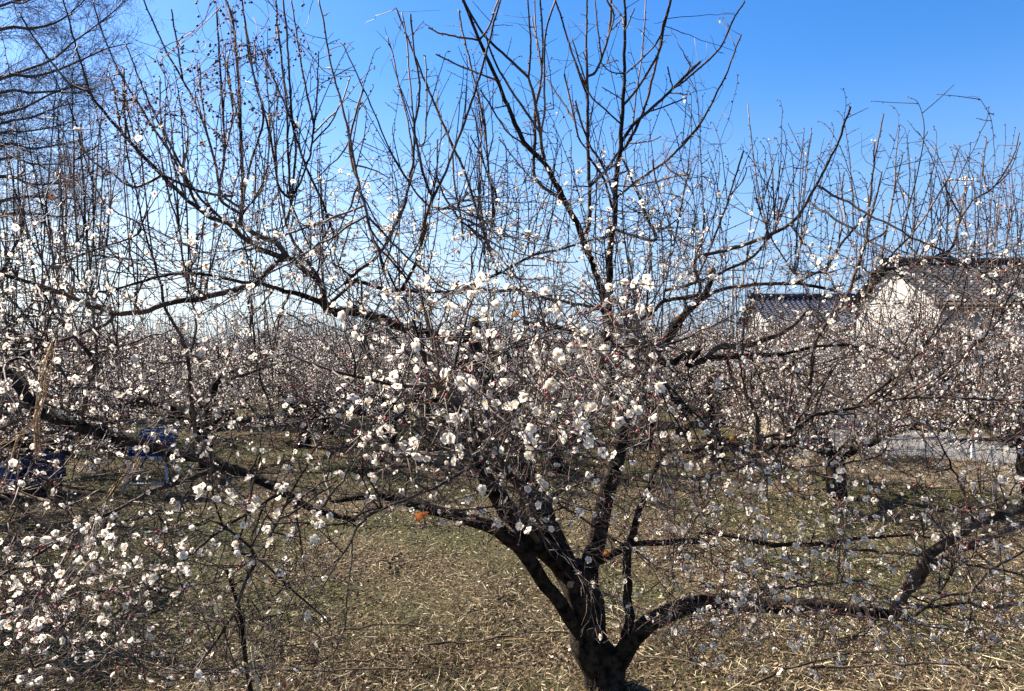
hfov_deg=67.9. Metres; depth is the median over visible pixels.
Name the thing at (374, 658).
fallen twig
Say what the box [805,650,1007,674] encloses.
fallen twig
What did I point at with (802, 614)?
fallen twig
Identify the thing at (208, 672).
fallen twig
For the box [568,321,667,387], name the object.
plum tree
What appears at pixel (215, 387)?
plum tree
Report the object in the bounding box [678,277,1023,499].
plum tree
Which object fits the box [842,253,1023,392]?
house
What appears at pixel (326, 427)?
plum tree
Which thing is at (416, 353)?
plum tree
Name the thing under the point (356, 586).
fallen twig
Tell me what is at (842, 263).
power line
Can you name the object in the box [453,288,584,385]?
plum tree
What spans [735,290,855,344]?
house
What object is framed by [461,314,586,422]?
plum tree
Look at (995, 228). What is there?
dried vine
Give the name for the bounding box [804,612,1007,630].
fallen twig
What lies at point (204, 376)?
plum tree
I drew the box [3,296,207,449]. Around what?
plum tree
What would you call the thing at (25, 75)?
bare tree
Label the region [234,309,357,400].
plum tree
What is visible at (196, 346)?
plum tree
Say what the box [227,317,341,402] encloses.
plum tree
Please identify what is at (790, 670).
fallen blossoms
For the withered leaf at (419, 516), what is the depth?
2.00 m
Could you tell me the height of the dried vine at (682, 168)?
0.724 m
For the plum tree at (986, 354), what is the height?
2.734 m
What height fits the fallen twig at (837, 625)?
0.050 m
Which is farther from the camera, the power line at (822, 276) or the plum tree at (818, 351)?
the power line at (822, 276)
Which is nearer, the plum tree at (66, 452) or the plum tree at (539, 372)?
the plum tree at (66, 452)
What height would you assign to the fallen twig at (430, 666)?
0.046 m
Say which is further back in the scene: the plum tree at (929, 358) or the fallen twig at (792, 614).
the plum tree at (929, 358)
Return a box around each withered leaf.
[412,511,428,520]
[566,581,573,587]
[603,550,610,556]
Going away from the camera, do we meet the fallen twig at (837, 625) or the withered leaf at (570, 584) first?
the withered leaf at (570, 584)
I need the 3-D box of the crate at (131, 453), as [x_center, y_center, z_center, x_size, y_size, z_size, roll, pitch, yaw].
[-4.071,1.157,8.590,0.394,0.157,0.274,0,-1,0]
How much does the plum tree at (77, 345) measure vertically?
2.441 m
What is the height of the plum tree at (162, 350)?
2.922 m
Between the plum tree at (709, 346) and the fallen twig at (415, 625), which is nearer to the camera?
the fallen twig at (415, 625)
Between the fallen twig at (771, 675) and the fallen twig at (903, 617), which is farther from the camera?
the fallen twig at (903, 617)
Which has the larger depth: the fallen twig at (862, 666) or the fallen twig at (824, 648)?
the fallen twig at (824, 648)
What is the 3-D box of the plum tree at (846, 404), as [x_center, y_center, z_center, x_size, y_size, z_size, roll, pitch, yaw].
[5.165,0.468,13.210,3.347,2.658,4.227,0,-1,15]
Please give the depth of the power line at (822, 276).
51.33 m
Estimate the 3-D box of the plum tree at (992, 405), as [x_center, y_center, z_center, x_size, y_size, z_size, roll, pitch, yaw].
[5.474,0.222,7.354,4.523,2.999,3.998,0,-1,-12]
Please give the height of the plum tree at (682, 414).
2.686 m
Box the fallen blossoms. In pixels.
[0,448,1021,690]
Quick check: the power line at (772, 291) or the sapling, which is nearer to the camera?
the sapling
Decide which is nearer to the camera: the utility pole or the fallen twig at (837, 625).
the fallen twig at (837, 625)
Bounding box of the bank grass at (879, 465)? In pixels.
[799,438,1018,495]
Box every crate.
[128,441,174,455]
[139,427,177,441]
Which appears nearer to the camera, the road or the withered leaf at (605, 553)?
the withered leaf at (605, 553)
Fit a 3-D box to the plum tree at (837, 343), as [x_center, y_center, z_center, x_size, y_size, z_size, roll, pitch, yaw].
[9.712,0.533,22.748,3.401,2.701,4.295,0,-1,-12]
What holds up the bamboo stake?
on the ground at (438, 541)
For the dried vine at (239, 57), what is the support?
attached to the plum tree at (532, 536)
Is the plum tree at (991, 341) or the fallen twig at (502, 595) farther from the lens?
the plum tree at (991, 341)
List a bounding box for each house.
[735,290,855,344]
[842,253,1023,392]
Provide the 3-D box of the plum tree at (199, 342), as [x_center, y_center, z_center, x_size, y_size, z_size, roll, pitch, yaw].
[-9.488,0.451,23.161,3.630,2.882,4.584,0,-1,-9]
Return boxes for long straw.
[450,480,1023,690]
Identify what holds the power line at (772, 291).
attached to the utility pole
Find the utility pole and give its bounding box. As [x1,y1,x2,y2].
[725,264,742,335]
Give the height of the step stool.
0.444 m
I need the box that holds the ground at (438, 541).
[0,379,1023,690]
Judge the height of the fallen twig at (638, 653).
0.056 m
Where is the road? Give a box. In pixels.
[771,400,1016,463]
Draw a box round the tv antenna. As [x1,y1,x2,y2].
[944,178,976,251]
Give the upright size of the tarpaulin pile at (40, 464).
0.531 m
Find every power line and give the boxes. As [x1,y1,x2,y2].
[535,208,1019,312]
[555,234,1022,317]
[558,254,1022,324]
[572,220,1023,312]
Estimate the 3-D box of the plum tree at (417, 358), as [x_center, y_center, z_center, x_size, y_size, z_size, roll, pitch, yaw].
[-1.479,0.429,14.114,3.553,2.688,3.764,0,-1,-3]
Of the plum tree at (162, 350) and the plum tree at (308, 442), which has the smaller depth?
the plum tree at (308, 442)
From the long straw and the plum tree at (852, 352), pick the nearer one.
the long straw
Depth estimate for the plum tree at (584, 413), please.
9.85 m
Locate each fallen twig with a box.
[163,660,273,675]
[209,584,328,606]
[275,641,368,657]
[279,651,519,671]
[335,571,383,594]
[335,652,435,668]
[339,615,446,629]
[374,552,404,569]
[398,638,473,658]
[424,625,567,645]
[463,608,565,628]
[497,584,509,599]
[619,552,714,559]
[636,651,756,681]
[680,560,833,569]
[732,614,844,622]
[755,639,919,683]
[778,612,839,619]
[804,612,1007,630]
[804,621,858,630]
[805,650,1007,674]
[807,645,851,654]
[820,641,881,654]
[906,639,1023,652]
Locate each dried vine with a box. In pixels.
[0,47,190,288]
[77,0,353,289]
[639,115,732,240]
[927,161,1023,313]
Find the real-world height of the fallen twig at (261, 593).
0.041 m
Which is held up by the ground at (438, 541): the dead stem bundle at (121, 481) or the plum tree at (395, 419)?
the plum tree at (395, 419)
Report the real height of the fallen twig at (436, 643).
0.058 m
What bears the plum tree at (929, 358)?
on the ground at (438, 541)
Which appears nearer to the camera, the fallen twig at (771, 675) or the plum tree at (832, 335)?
the fallen twig at (771, 675)
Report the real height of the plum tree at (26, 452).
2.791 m
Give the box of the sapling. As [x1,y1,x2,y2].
[157,539,312,690]
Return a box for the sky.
[0,0,1023,346]
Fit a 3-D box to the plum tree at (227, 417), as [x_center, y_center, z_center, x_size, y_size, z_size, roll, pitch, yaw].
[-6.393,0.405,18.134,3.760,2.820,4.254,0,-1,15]
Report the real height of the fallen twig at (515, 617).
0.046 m
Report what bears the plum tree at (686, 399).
on the ground at (438, 541)
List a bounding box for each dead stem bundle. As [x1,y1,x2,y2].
[0,339,55,491]
[101,456,141,508]
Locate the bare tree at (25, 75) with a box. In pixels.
[0,0,183,271]
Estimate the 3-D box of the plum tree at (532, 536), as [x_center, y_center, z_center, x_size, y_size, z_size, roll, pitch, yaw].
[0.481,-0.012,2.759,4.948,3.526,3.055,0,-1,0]
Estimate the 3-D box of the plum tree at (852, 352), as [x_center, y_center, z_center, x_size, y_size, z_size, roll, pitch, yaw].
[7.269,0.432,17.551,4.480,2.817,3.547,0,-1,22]
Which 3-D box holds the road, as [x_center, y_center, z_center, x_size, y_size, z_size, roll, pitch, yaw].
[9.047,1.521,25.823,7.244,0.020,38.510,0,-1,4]
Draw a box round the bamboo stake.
[243,645,261,690]
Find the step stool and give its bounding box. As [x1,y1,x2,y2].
[120,456,185,497]
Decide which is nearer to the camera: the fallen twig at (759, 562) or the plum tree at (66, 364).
the fallen twig at (759, 562)
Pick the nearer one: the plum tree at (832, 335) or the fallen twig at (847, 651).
the fallen twig at (847, 651)
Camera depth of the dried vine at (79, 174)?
2.73 m
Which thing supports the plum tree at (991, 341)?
on the ground at (438, 541)
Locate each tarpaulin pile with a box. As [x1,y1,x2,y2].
[0,459,18,500]
[14,451,66,497]
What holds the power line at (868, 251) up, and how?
attached to the utility pole
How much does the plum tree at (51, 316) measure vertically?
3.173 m
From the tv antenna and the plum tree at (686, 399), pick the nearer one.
the plum tree at (686, 399)
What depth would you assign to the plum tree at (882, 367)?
16.80 m
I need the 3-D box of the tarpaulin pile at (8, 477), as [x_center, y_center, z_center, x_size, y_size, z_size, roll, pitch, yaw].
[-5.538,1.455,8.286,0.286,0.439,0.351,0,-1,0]
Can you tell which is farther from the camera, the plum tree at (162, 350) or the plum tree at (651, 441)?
the plum tree at (162, 350)
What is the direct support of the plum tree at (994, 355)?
on the ground at (438, 541)
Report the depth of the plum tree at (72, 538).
2.59 m
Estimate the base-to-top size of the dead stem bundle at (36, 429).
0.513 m
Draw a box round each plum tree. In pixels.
[0,0,1023,690]
[0,30,443,690]
[0,234,151,533]
[0,257,141,516]
[0,277,97,370]
[0,302,183,464]
[0,308,157,435]
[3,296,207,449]
[72,243,361,471]
[103,306,203,408]
[110,317,268,423]
[131,314,240,394]
[140,324,246,393]
[149,299,296,419]
[215,305,422,447]
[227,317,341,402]
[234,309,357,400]
[241,298,448,434]
[243,282,501,461]
[327,301,515,436]
[339,319,459,422]
[346,281,577,443]
[413,296,656,473]
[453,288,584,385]
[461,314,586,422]
[532,289,753,446]
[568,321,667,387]
[585,306,801,437]
[590,250,857,459]
[656,313,780,417]
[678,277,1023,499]
[702,302,889,418]
[713,297,926,429]
[746,306,927,413]
[776,318,881,363]
[793,320,907,368]
[804,305,1011,415]
[823,226,1023,502]
[875,323,992,418]
[887,309,1023,411]
[936,320,1021,404]
[941,305,1023,414]
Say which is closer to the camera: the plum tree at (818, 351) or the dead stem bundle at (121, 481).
the dead stem bundle at (121, 481)
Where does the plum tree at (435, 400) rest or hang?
on the ground at (438, 541)

